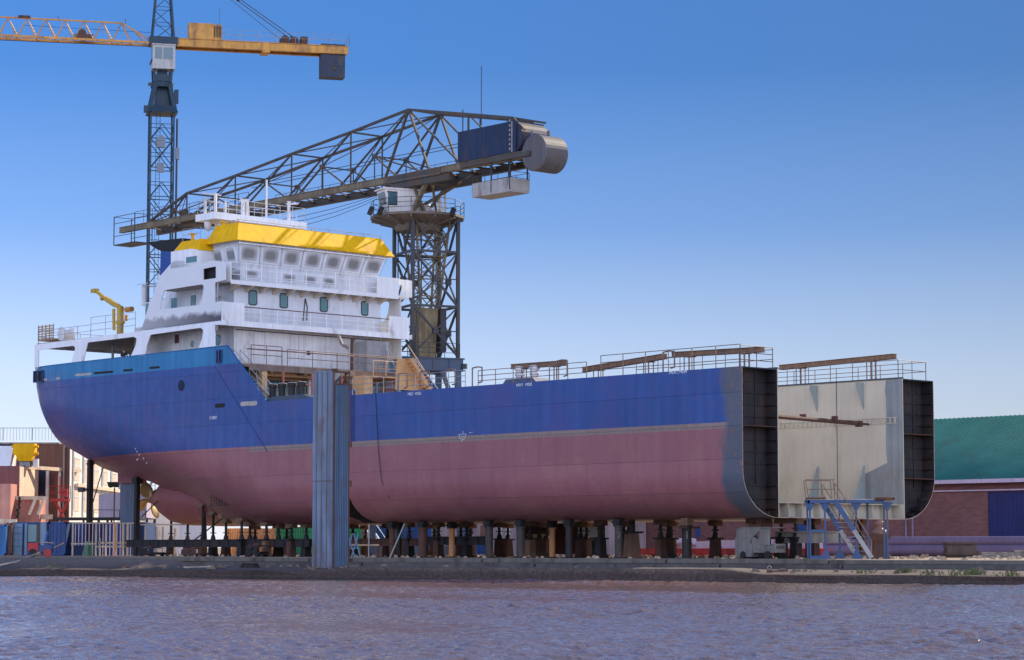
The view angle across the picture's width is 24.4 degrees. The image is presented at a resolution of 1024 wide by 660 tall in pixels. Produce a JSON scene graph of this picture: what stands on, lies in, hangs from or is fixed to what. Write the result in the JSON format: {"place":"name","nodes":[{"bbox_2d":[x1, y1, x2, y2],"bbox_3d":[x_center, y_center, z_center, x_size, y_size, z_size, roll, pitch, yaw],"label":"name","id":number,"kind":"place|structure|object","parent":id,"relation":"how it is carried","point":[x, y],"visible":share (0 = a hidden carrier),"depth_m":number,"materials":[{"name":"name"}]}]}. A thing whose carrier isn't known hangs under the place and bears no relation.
{"place":"outdoors","nodes":[
{"label":"outdoors","id":0,"kind":"place"},
{"bbox_2d":[0,557,1023,659],"bbox_3d":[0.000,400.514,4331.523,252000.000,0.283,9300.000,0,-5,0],"label":"water","id":1,"kind":"structure","parent":0,"point":[108,618],"depth_m":57.71,"materials":[{"name":"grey liquid"}]},
{"bbox_2d":[0,557,1023,584],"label":"quay","id":2,"kind":"structure","parent":0,"point":[100,567],"depth_m":128.97,"materials":[{"name":"concrete"}]},
{"bbox_2d":[312,368,352,567],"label":"steel column","id":3,"kind":"structure","parent":2,"relation":"on","point":[332,445],"depth_m":138.53,"materials":[{"name":"metal"}]},
{"bbox_2d":[28,564,1016,573],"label":"ledge rubble","id":4,"kind":"object","parent":2,"relation":"on","point":[312,568],"visible":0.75,"depth_m":136.66,"materials":[{"name":"grey stone"}]},
{"bbox_2d":[44,564,1019,576],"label":"weeds","id":5,"kind":"object","parent":2,"relation":"on","point":[965,572],"visible":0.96,"depth_m":110.01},
{"bbox_2d":[139,557,1023,569],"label":"quay edge beam","id":6,"kind":"structure","parent":2,"relation":"on","point":[833,564],"depth_m":127.31,"materials":[{"name":"grey concrete"}]},
{"bbox_2d":[0,548,1023,559],"bbox_3d":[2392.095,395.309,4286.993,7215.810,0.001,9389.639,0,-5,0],"label":"ground","id":7,"kind":"structure","parent":0,"point":[132,556],"depth_m":152.87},
{"bbox_2d":[0,524,8,554],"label":"shipping container","id":8,"kind":"object","parent":7,"relation":"on","point":[3,539],"visible":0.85,"depth_m":185.33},
{"bbox_2d":[6,523,14,554],"bbox_3d":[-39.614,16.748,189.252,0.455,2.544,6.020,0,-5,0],"label":"support post","id":9,"kind":"object","parent":7,"relation":"on","point":[10,537],"visible":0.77,"depth_m":186.30,"materials":[{"name":"metal"}]},
{"bbox_2d":[12,522,48,554],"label":"shipping container","id":10,"kind":"object","parent":7,"relation":"on","point":[25,534],"visible":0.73,"depth_m":187.10,"materials":[{"name":"metal"}]},
{"bbox_2d":[12,524,22,554],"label":"door","id":11,"kind":"structure","parent":10,"relation":"in","point":[18,528],"depth_m":187.01,"materials":[{"name":"blue paint"}]},
{"bbox_2d":[28,524,36,541],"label":"window","id":12,"kind":"structure","parent":10,"relation":"in","point":[32,528],"depth_m":187.28,"materials":[{"name":"green glass"}]},
{"bbox_2d":[40,522,46,544],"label":"door","id":13,"kind":"structure","parent":10,"relation":"in","point":[43,525],"depth_m":186.83,"materials":[{"name":"blue paint"}]},
{"bbox_2d":[28,531,63,556],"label":"pump trailer","id":14,"kind":"object","parent":7,"relation":"on","point":[47,549],"visible":0.94,"depth_m":158.95,"materials":[{"name":"red paint"}]},
{"bbox_2d":[0,429,119,523],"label":"ship block","id":15,"kind":"structure","parent":7,"relation":"on","point":[25,493],"depth_m":208.43,"materials":[{"name":"red paint"}]},
{"bbox_2d":[11,443,38,466],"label":"yellow machine","id":16,"kind":"object","parent":15,"relation":"on","point":[25,453],"visible":0.96,"depth_m":202.34,"materials":[{"name":"paint"}]},
{"bbox_2d":[74,457,80,480],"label":"window","id":17,"kind":"structure","parent":15,"relation":"in","point":[77,460],"depth_m":211.86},
{"bbox_2d":[49,476,70,521],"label":"scissor lift","id":18,"kind":"object","parent":7,"relation":"on","point":[65,492],"visible":0.52,"depth_m":204.65,"materials":[{"name":"red paint"}]},
{"bbox_2d":[49,522,71,554],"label":"shipping container","id":19,"kind":"object","parent":7,"relation":"on","point":[59,532],"visible":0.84,"depth_m":186.84,"materials":[{"name":"metal"}]},
{"bbox_2d":[66,522,100,554],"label":"shipping container","id":20,"kind":"object","parent":7,"relation":"on","point":[78,549],"visible":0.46,"depth_m":189.29,"materials":[{"name":"metal"}]},
{"bbox_2d":[78,460,102,555],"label":"support post","id":21,"kind":"object","parent":7,"relation":"on","point":[87,549],"visible":0.91,"depth_m":186.67,"materials":[{"name":"metal"}]},
{"bbox_2d":[54,517,145,521],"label":"lean to roof","id":22,"kind":"object","parent":7,"relation":"on","point":[83,519],"visible":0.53,"depth_m":192.40,"materials":[{"name":"metal"}]},
{"bbox_2d":[93,493,155,551],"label":"site cabin","id":23,"kind":"object","parent":7,"relation":"on","point":[106,505],"visible":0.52,"depth_m":199.49,"materials":[{"name":"grey metal"}]},
{"bbox_2d":[71,523,184,555],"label":"timber fence","id":24,"kind":"object","parent":7,"relation":"on","point":[114,543],"visible":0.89,"depth_m":183.57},
{"bbox_2d":[100,522,155,554],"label":"shipping container","id":25,"kind":"object","parent":7,"relation":"on","point":[150,532],"visible":0.45,"depth_m":189.82,"materials":[{"name":"metal"}]},
{"bbox_2d":[132,477,157,555],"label":"support post","id":26,"kind":"object","parent":7,"relation":"on","point":[136,481],"visible":0.83,"depth_m":183.58,"materials":[{"name":"metal"}]},
{"bbox_2d":[138,546,165,555],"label":"hull bogie","id":27,"kind":"object","parent":7,"relation":"on","point":[144,551],"visible":0.95,"depth_m":178.04,"materials":[{"name":"metal"}]},
{"bbox_2d":[126,539,311,546],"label":"support girder","id":28,"kind":"object","parent":27,"relation":"on","point":[217,543],"visible":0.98,"depth_m":172.69,"materials":[{"name":"metal"}]},
{"bbox_2d":[165,521,175,555],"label":"jack stack","id":29,"kind":"object","parent":7,"relation":"on","point":[169,550],"visible":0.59,"depth_m":184.46,"materials":[{"name":"metal"}]},
{"bbox_2d":[140,513,206,554],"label":"shipping container","id":30,"kind":"object","parent":7,"relation":"on","point":[195,531],"visible":0.07,"depth_m":215.75,"materials":[{"name":"metal"}]},
{"bbox_2d":[0,0,347,485],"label":"tower crane","id":31,"kind":"object","parent":7,"relation":"on","point":[208,38],"visible":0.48,"depth_m":243.03,"materials":[{"name":"blue paint"}]},
{"bbox_2d":[181,547,208,555],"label":"hull bogie","id":32,"kind":"object","parent":7,"relation":"on","point":[186,552],"visible":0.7,"depth_m":172.00,"materials":[{"name":"metal"}]},
{"bbox_2d":[196,503,206,555],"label":"jack stack","id":33,"kind":"object","parent":7,"relation":"on","point":[202,505],"visible":0.52,"depth_m":177.73,"materials":[{"name":"metal"}]},
{"bbox_2d":[207,511,218,555],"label":"jack stack","id":34,"kind":"object","parent":7,"relation":"on","point":[212,551],"visible":0.75,"depth_m":176.72,"materials":[{"name":"metal"}]},
{"bbox_2d":[33,180,477,539],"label":"ship stern section","id":35,"kind":"object","parent":34,"relation":"on","point":[202,392],"visible":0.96,"depth_m":172.76,"materials":[{"name":"paint"}]},
{"bbox_2d":[151,339,170,352],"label":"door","id":36,"kind":"structure","parent":35,"relation":"in","point":[157,346],"depth_m":176.11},
{"bbox_2d":[186,334,196,348],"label":"door","id":37,"kind":"structure","parent":35,"relation":"in","point":[189,338],"depth_m":173.34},
{"bbox_2d":[225,246,236,262],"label":"side window","id":38,"kind":"structure","parent":35,"relation":"in","point":[230,251],"depth_m":170.82,"materials":[{"name":"white glass"}]},
{"bbox_2d":[241,244,257,262],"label":"front window","id":39,"kind":"structure","parent":35,"relation":"in","point":[249,253],"depth_m":170.57,"materials":[{"name":"white glass"}]},
{"bbox_2d":[248,290,256,304],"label":"front window","id":40,"kind":"structure","parent":35,"relation":"in","point":[252,294],"depth_m":170.86,"materials":[{"name":"green glass"}]},
{"bbox_2d":[262,247,279,264],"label":"front window","id":41,"kind":"structure","parent":35,"relation":"in","point":[269,255],"depth_m":171.86,"materials":[{"name":"white glass"}]},
{"bbox_2d":[282,249,301,266],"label":"front window","id":42,"kind":"structure","parent":35,"relation":"in","point":[291,257],"depth_m":173.17,"materials":[{"name":"white glass"}]},
{"bbox_2d":[303,251,322,268],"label":"front window","id":43,"kind":"structure","parent":35,"relation":"in","point":[312,259],"depth_m":174.48,"materials":[{"name":"white glass"}]},
{"bbox_2d":[323,254,342,270],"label":"front window","id":44,"kind":"structure","parent":35,"relation":"in","point":[333,262],"depth_m":175.79,"materials":[{"name":"white glass"}]},
{"bbox_2d":[343,256,363,272],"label":"front window","id":45,"kind":"structure","parent":35,"relation":"in","point":[353,264],"depth_m":177.10,"materials":[{"name":"white glass"}]},
{"bbox_2d":[363,258,383,274],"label":"front window","id":46,"kind":"structure","parent":35,"relation":"in","point":[373,266],"depth_m":178.40,"materials":[{"name":"white glass"}]},
{"bbox_2d":[220,519,231,555],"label":"jack stack","id":47,"kind":"object","parent":7,"relation":"on","point":[225,551],"visible":0.73,"depth_m":175.51,"materials":[{"name":"metal"}]},
{"bbox_2d":[234,518,247,556],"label":"jack stack","id":48,"kind":"object","parent":7,"relation":"on","point":[241,550],"visible":0.96,"depth_m":169.56,"materials":[{"name":"metal"}]},
{"bbox_2d":[227,528,275,553],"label":"shipping container","id":49,"kind":"object","parent":7,"relation":"on","point":[233,533],"visible":0.23,"depth_m":221.84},
{"bbox_2d":[246,543,268,556],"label":"hull bogie","id":50,"kind":"object","parent":7,"relation":"on","point":[251,550],"visible":1,"depth_m":166.19,"materials":[{"name":"metal"}]},
{"bbox_2d":[259,522,272,556],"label":"jack stack","id":51,"kind":"object","parent":7,"relation":"on","point":[265,540],"visible":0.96,"depth_m":167.59,"materials":[{"name":"wood"}]},
{"bbox_2d":[272,524,284,556],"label":"jack stack","id":52,"kind":"object","parent":7,"relation":"on","point":[278,551],"visible":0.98,"depth_m":167.88,"materials":[{"name":"metal"}]},
{"bbox_2d":[284,524,297,556],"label":"jack stack","id":53,"kind":"object","parent":7,"relation":"on","point":[290,550],"visible":1,"depth_m":165.46,"materials":[{"name":"wood"}]},
{"bbox_2d":[300,524,311,556],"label":"jack stack","id":54,"kind":"object","parent":7,"relation":"on","point":[305,551],"visible":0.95,"depth_m":164.90,"materials":[{"name":"metal"}]},
{"bbox_2d":[275,527,361,554],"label":"shipping container","id":55,"kind":"object","parent":7,"relation":"on","point":[298,533],"visible":0.09,"depth_m":208.46,"materials":[{"name":"metal"}]},
{"bbox_2d":[113,66,567,555],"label":"hammerhead crane","id":56,"kind":"object","parent":7,"relation":"on","point":[404,209],"visible":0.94,"depth_m":189.86,"materials":[{"name":"grey metal"}]},
{"bbox_2d":[349,524,358,556],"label":"jack stack","id":57,"kind":"object","parent":7,"relation":"on","point":[352,527],"visible":0.56,"depth_m":170.30,"materials":[{"name":"metal"}]},
{"bbox_2d":[360,525,371,555],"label":"jack stack","id":58,"kind":"object","parent":7,"relation":"on","point":[364,550],"visible":0.66,"depth_m":176.12,"materials":[{"name":"metal"}]},
{"bbox_2d":[381,524,388,556],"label":"jack stack","id":59,"kind":"object","parent":7,"relation":"on","point":[385,550],"visible":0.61,"depth_m":167.45,"materials":[{"name":"metal"}]},
{"bbox_2d":[386,522,398,556],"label":"support post","id":60,"kind":"object","parent":7,"relation":"on","point":[392,526],"visible":0.94,"depth_m":156.28,"materials":[{"name":"metal"}]},
{"bbox_2d":[396,523,404,556],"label":"support post","id":61,"kind":"object","parent":7,"relation":"on","point":[399,543],"visible":0.83,"depth_m":157.32,"materials":[{"name":"metal"}]},
{"bbox_2d":[376,525,431,545],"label":"shipping container","id":62,"kind":"object","parent":7,"relation":"on","point":[414,533],"visible":0.03,"depth_m":211.54,"materials":[{"name":"metal"}]},
{"bbox_2d":[402,523,415,556],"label":"jack stack","id":63,"kind":"object","parent":7,"relation":"on","point":[409,551],"visible":0.92,"depth_m":159.27,"materials":[{"name":"metal"}]},
{"bbox_2d":[351,538,417,545],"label":"support girder","id":64,"kind":"object","parent":63,"relation":"attached to","point":[412,542],"visible":0.47,"depth_m":161.25,"materials":[{"name":"metal"}]},
{"bbox_2d":[416,521,428,556],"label":"support post","id":65,"kind":"object","parent":7,"relation":"on","point":[422,527],"visible":0.97,"depth_m":153.66,"materials":[{"name":"metal"}]},
{"bbox_2d":[350,344,934,523],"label":"ship hull section","id":66,"kind":"object","parent":65,"relation":"on","point":[738,443],"visible":0.98,"depth_m":142.48,"materials":[{"name":"paint"}]},
{"bbox_2d":[510,361,565,379],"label":"hatch beam","id":67,"kind":"structure","parent":66,"relation":"on","point":[547,363],"depth_m":144.72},
{"bbox_2d":[582,354,666,376],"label":"hatch beam","id":68,"kind":"structure","parent":66,"relation":"on","point":[609,365],"depth_m":139.90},
{"bbox_2d":[672,347,764,369],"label":"hatch beam","id":69,"kind":"structure","parent":66,"relation":"on","point":[751,350],"depth_m":134.62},
{"bbox_2d":[779,354,896,383],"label":"hatch beam","id":70,"kind":"structure","parent":66,"relation":"on","point":[866,359],"depth_m":145.94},
{"bbox_2d":[431,523,444,556],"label":"jack stack","id":71,"kind":"object","parent":7,"relation":"on","point":[438,550],"visible":0.97,"depth_m":157.09,"materials":[{"name":"metal"}]},
{"bbox_2d":[445,522,457,556],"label":"support post","id":72,"kind":"object","parent":7,"relation":"on","point":[451,526],"visible":0.99,"depth_m":154.03,"materials":[{"name":"wood"}]},
{"bbox_2d":[459,522,473,556],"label":"jack stack","id":73,"kind":"object","parent":7,"relation":"on","point":[466,550],"visible":0.97,"depth_m":155.02,"materials":[{"name":"metal"}]},
{"bbox_2d":[427,536,484,544],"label":"support girder","id":74,"kind":"object","parent":73,"relation":"attached to","point":[471,540],"visible":0.64,"depth_m":155.40,"materials":[{"name":"metal"}]},
{"bbox_2d":[480,520,497,557],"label":"support post","id":75,"kind":"object","parent":7,"relation":"on","point":[488,525],"visible":1,"depth_m":149.00,"materials":[{"name":"metal"}]},
{"bbox_2d":[493,523,506,556],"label":"jack stack","id":76,"kind":"object","parent":7,"relation":"on","point":[499,548],"visible":0.91,"depth_m":158.90,"materials":[{"name":"wood"}]},
{"bbox_2d":[359,522,645,554],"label":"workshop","id":77,"kind":"structure","parent":7,"relation":"on","point":[479,530],"depth_m":219.95,"materials":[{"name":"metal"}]},
{"bbox_2d":[501,524,514,556],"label":"jack stack","id":78,"kind":"object","parent":7,"relation":"on","point":[508,543],"visible":0.88,"depth_m":164.72,"materials":[{"name":"wood"}]},
{"bbox_2d":[511,520,529,557],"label":"support post","id":79,"kind":"object","parent":7,"relation":"on","point":[520,526],"visible":0.98,"depth_m":146.88,"materials":[{"name":"metal"}]},
{"bbox_2d":[525,521,537,557],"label":"jack stack","id":80,"kind":"object","parent":7,"relation":"on","point":[530,548],"visible":0.88,"depth_m":150.63,"materials":[{"name":"metal"}]},
{"bbox_2d":[533,522,546,555],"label":"jack stack","id":81,"kind":"object","parent":7,"relation":"on","point":[540,544],"visible":0.82,"depth_m":156.06,"materials":[{"name":"metal"}]},
{"bbox_2d":[545,521,558,557],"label":"support post","id":82,"kind":"object","parent":7,"relation":"on","point":[552,526],"visible":0.99,"depth_m":148.03,"materials":[{"name":"wood"}]},
{"bbox_2d":[561,519,576,557],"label":"support post","id":83,"kind":"object","parent":7,"relation":"on","point":[568,524],"visible":0.97,"depth_m":143.77,"materials":[{"name":"metal"}]},
{"bbox_2d":[122,554,1021,559],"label":"rubble","id":84,"kind":"object","parent":7,"relation":"on","point":[923,556],"visible":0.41,"depth_m":146.03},
{"bbox_2d":[573,522,588,556],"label":"jack stack","id":85,"kind":"object","parent":7,"relation":"on","point":[580,549],"visible":0.92,"depth_m":153.23,"materials":[{"name":"wood"}]},
{"bbox_2d":[583,523,593,556],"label":"jack stack","id":86,"kind":"object","parent":7,"relation":"on","point":[588,545],"visible":0.61,"depth_m":159.09,"materials":[{"name":"metal"}]},
{"bbox_2d":[578,527,604,553],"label":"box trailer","id":87,"kind":"object","parent":7,"relation":"on","point":[593,532],"visible":0.2,"depth_m":218.12,"materials":[{"name":"metal"}]},
{"bbox_2d":[592,521,608,557],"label":"jack stack","id":88,"kind":"object","parent":7,"relation":"on","point":[600,547],"visible":0.96,"depth_m":146.01,"materials":[{"name":"metal"}]},
{"bbox_2d":[610,519,626,557],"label":"support post","id":89,"kind":"object","parent":7,"relation":"on","point":[618,524],"visible":0.99,"depth_m":140.68,"materials":[{"name":"metal"}]},
{"bbox_2d":[623,520,642,557],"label":"support block","id":90,"kind":"object","parent":7,"relation":"on","point":[631,544],"depth_m":143.31,"materials":[{"name":"wood"}]},
{"bbox_2d":[652,520,668,557],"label":"jack stack","id":91,"kind":"object","parent":7,"relation":"on","point":[660,546],"visible":0.94,"depth_m":142.28,"materials":[{"name":"wood"}]},
{"bbox_2d":[662,521,676,553],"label":"jack stack","id":92,"kind":"object","parent":7,"relation":"on","point":[670,544],"visible":0.7,"depth_m":147.55,"materials":[{"name":"metal"}]},
{"bbox_2d":[673,518,699,558],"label":"support post","id":93,"kind":"object","parent":7,"relation":"on","point":[686,526],"visible":1,"depth_m":136.62,"materials":[{"name":"metal"}]},
{"bbox_2d":[707,520,722,557],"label":"jack stack","id":94,"kind":"object","parent":7,"relation":"on","point":[715,546],"visible":0.97,"depth_m":144.71,"materials":[{"name":"wood"}]},
{"bbox_2d":[640,548,827,555],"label":"red trailer bed","id":95,"kind":"object","parent":7,"relation":"on","point":[696,551],"visible":0.26,"depth_m":181.08,"materials":[{"name":"paint"}]},
{"bbox_2d":[676,538,822,547],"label":"sheet stack","id":96,"kind":"object","parent":95,"relation":"on","point":[724,544],"visible":0.38,"depth_m":181.22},
{"bbox_2d":[735,519,785,558],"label":"utility vehicle","id":97,"kind":"object","parent":7,"relation":"on","point":[748,543],"visible":1,"depth_m":134.09,"materials":[{"name":"metal"}]},
{"bbox_2d":[773,519,787,558],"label":"jack stack","id":98,"kind":"object","parent":7,"relation":"on","point":[780,538],"visible":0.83,"depth_m":135.60,"materials":[{"name":"metal"}]},
{"bbox_2d":[774,531,842,542],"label":"support girder","id":99,"kind":"object","parent":98,"relation":"attached to","point":[831,537],"visible":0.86,"depth_m":133.91,"materials":[{"name":"metal"}]},
{"bbox_2d":[787,518,803,558],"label":"jack stack","id":100,"kind":"object","parent":7,"relation":"on","point":[795,548],"visible":1,"depth_m":134.82,"materials":[{"name":"metal"}]},
{"bbox_2d":[806,519,820,557],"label":"jack stack","id":101,"kind":"object","parent":7,"relation":"on","point":[815,549],"visible":0.52,"depth_m":138.97,"materials":[{"name":"metal"}]},
{"bbox_2d":[803,479,894,558],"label":"stair platform","id":102,"kind":"structure","parent":7,"relation":"on","point":[823,501],"depth_m":127.79,"materials":[{"name":"blue metal"}]},
{"bbox_2d":[852,520,866,557],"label":"jack stack","id":103,"kind":"object","parent":7,"relation":"on","point":[861,549],"visible":0.52,"depth_m":142.00,"materials":[{"name":"wood"}]},
{"bbox_2d":[869,520,890,558],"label":"stack of jacks","id":104,"kind":"object","parent":7,"relation":"on","point":[876,536],"visible":0.78,"depth_m":131.58,"materials":[{"name":"metal"}]},
{"bbox_2d":[823,545,1023,556],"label":"pipe","id":105,"kind":"object","parent":7,"relation":"on","point":[909,550],"visible":0.39,"depth_m":172.78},
{"bbox_2d":[823,536,1023,544],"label":"pipe","id":106,"kind":"object","parent":105,"relation":"on","point":[999,540],"visible":0.48,"depth_m":171.46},
{"bbox_2d":[942,542,977,557],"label":"timber pile","id":107,"kind":"object","parent":7,"relation":"on","point":[958,546],"visible":0.94,"depth_m":148.71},
{"bbox_2d":[0,0,1023,547],"label":"sky","id":108,"kind":"structure","parent":0,"point":[805,180],"materials":[{"name":"blue"}]},
{"bbox_2d":[646,415,1023,547],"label":"warehouse","id":109,"kind":"structure","parent":0,"point":[978,490],"depth_m":188.98,"materials":[{"name":"metal"}]},
{"bbox_2d":[988,491,1023,535],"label":"sliding door","id":110,"kind":"structure","parent":109,"relation":"in","point":[1005,508],"depth_m":183.75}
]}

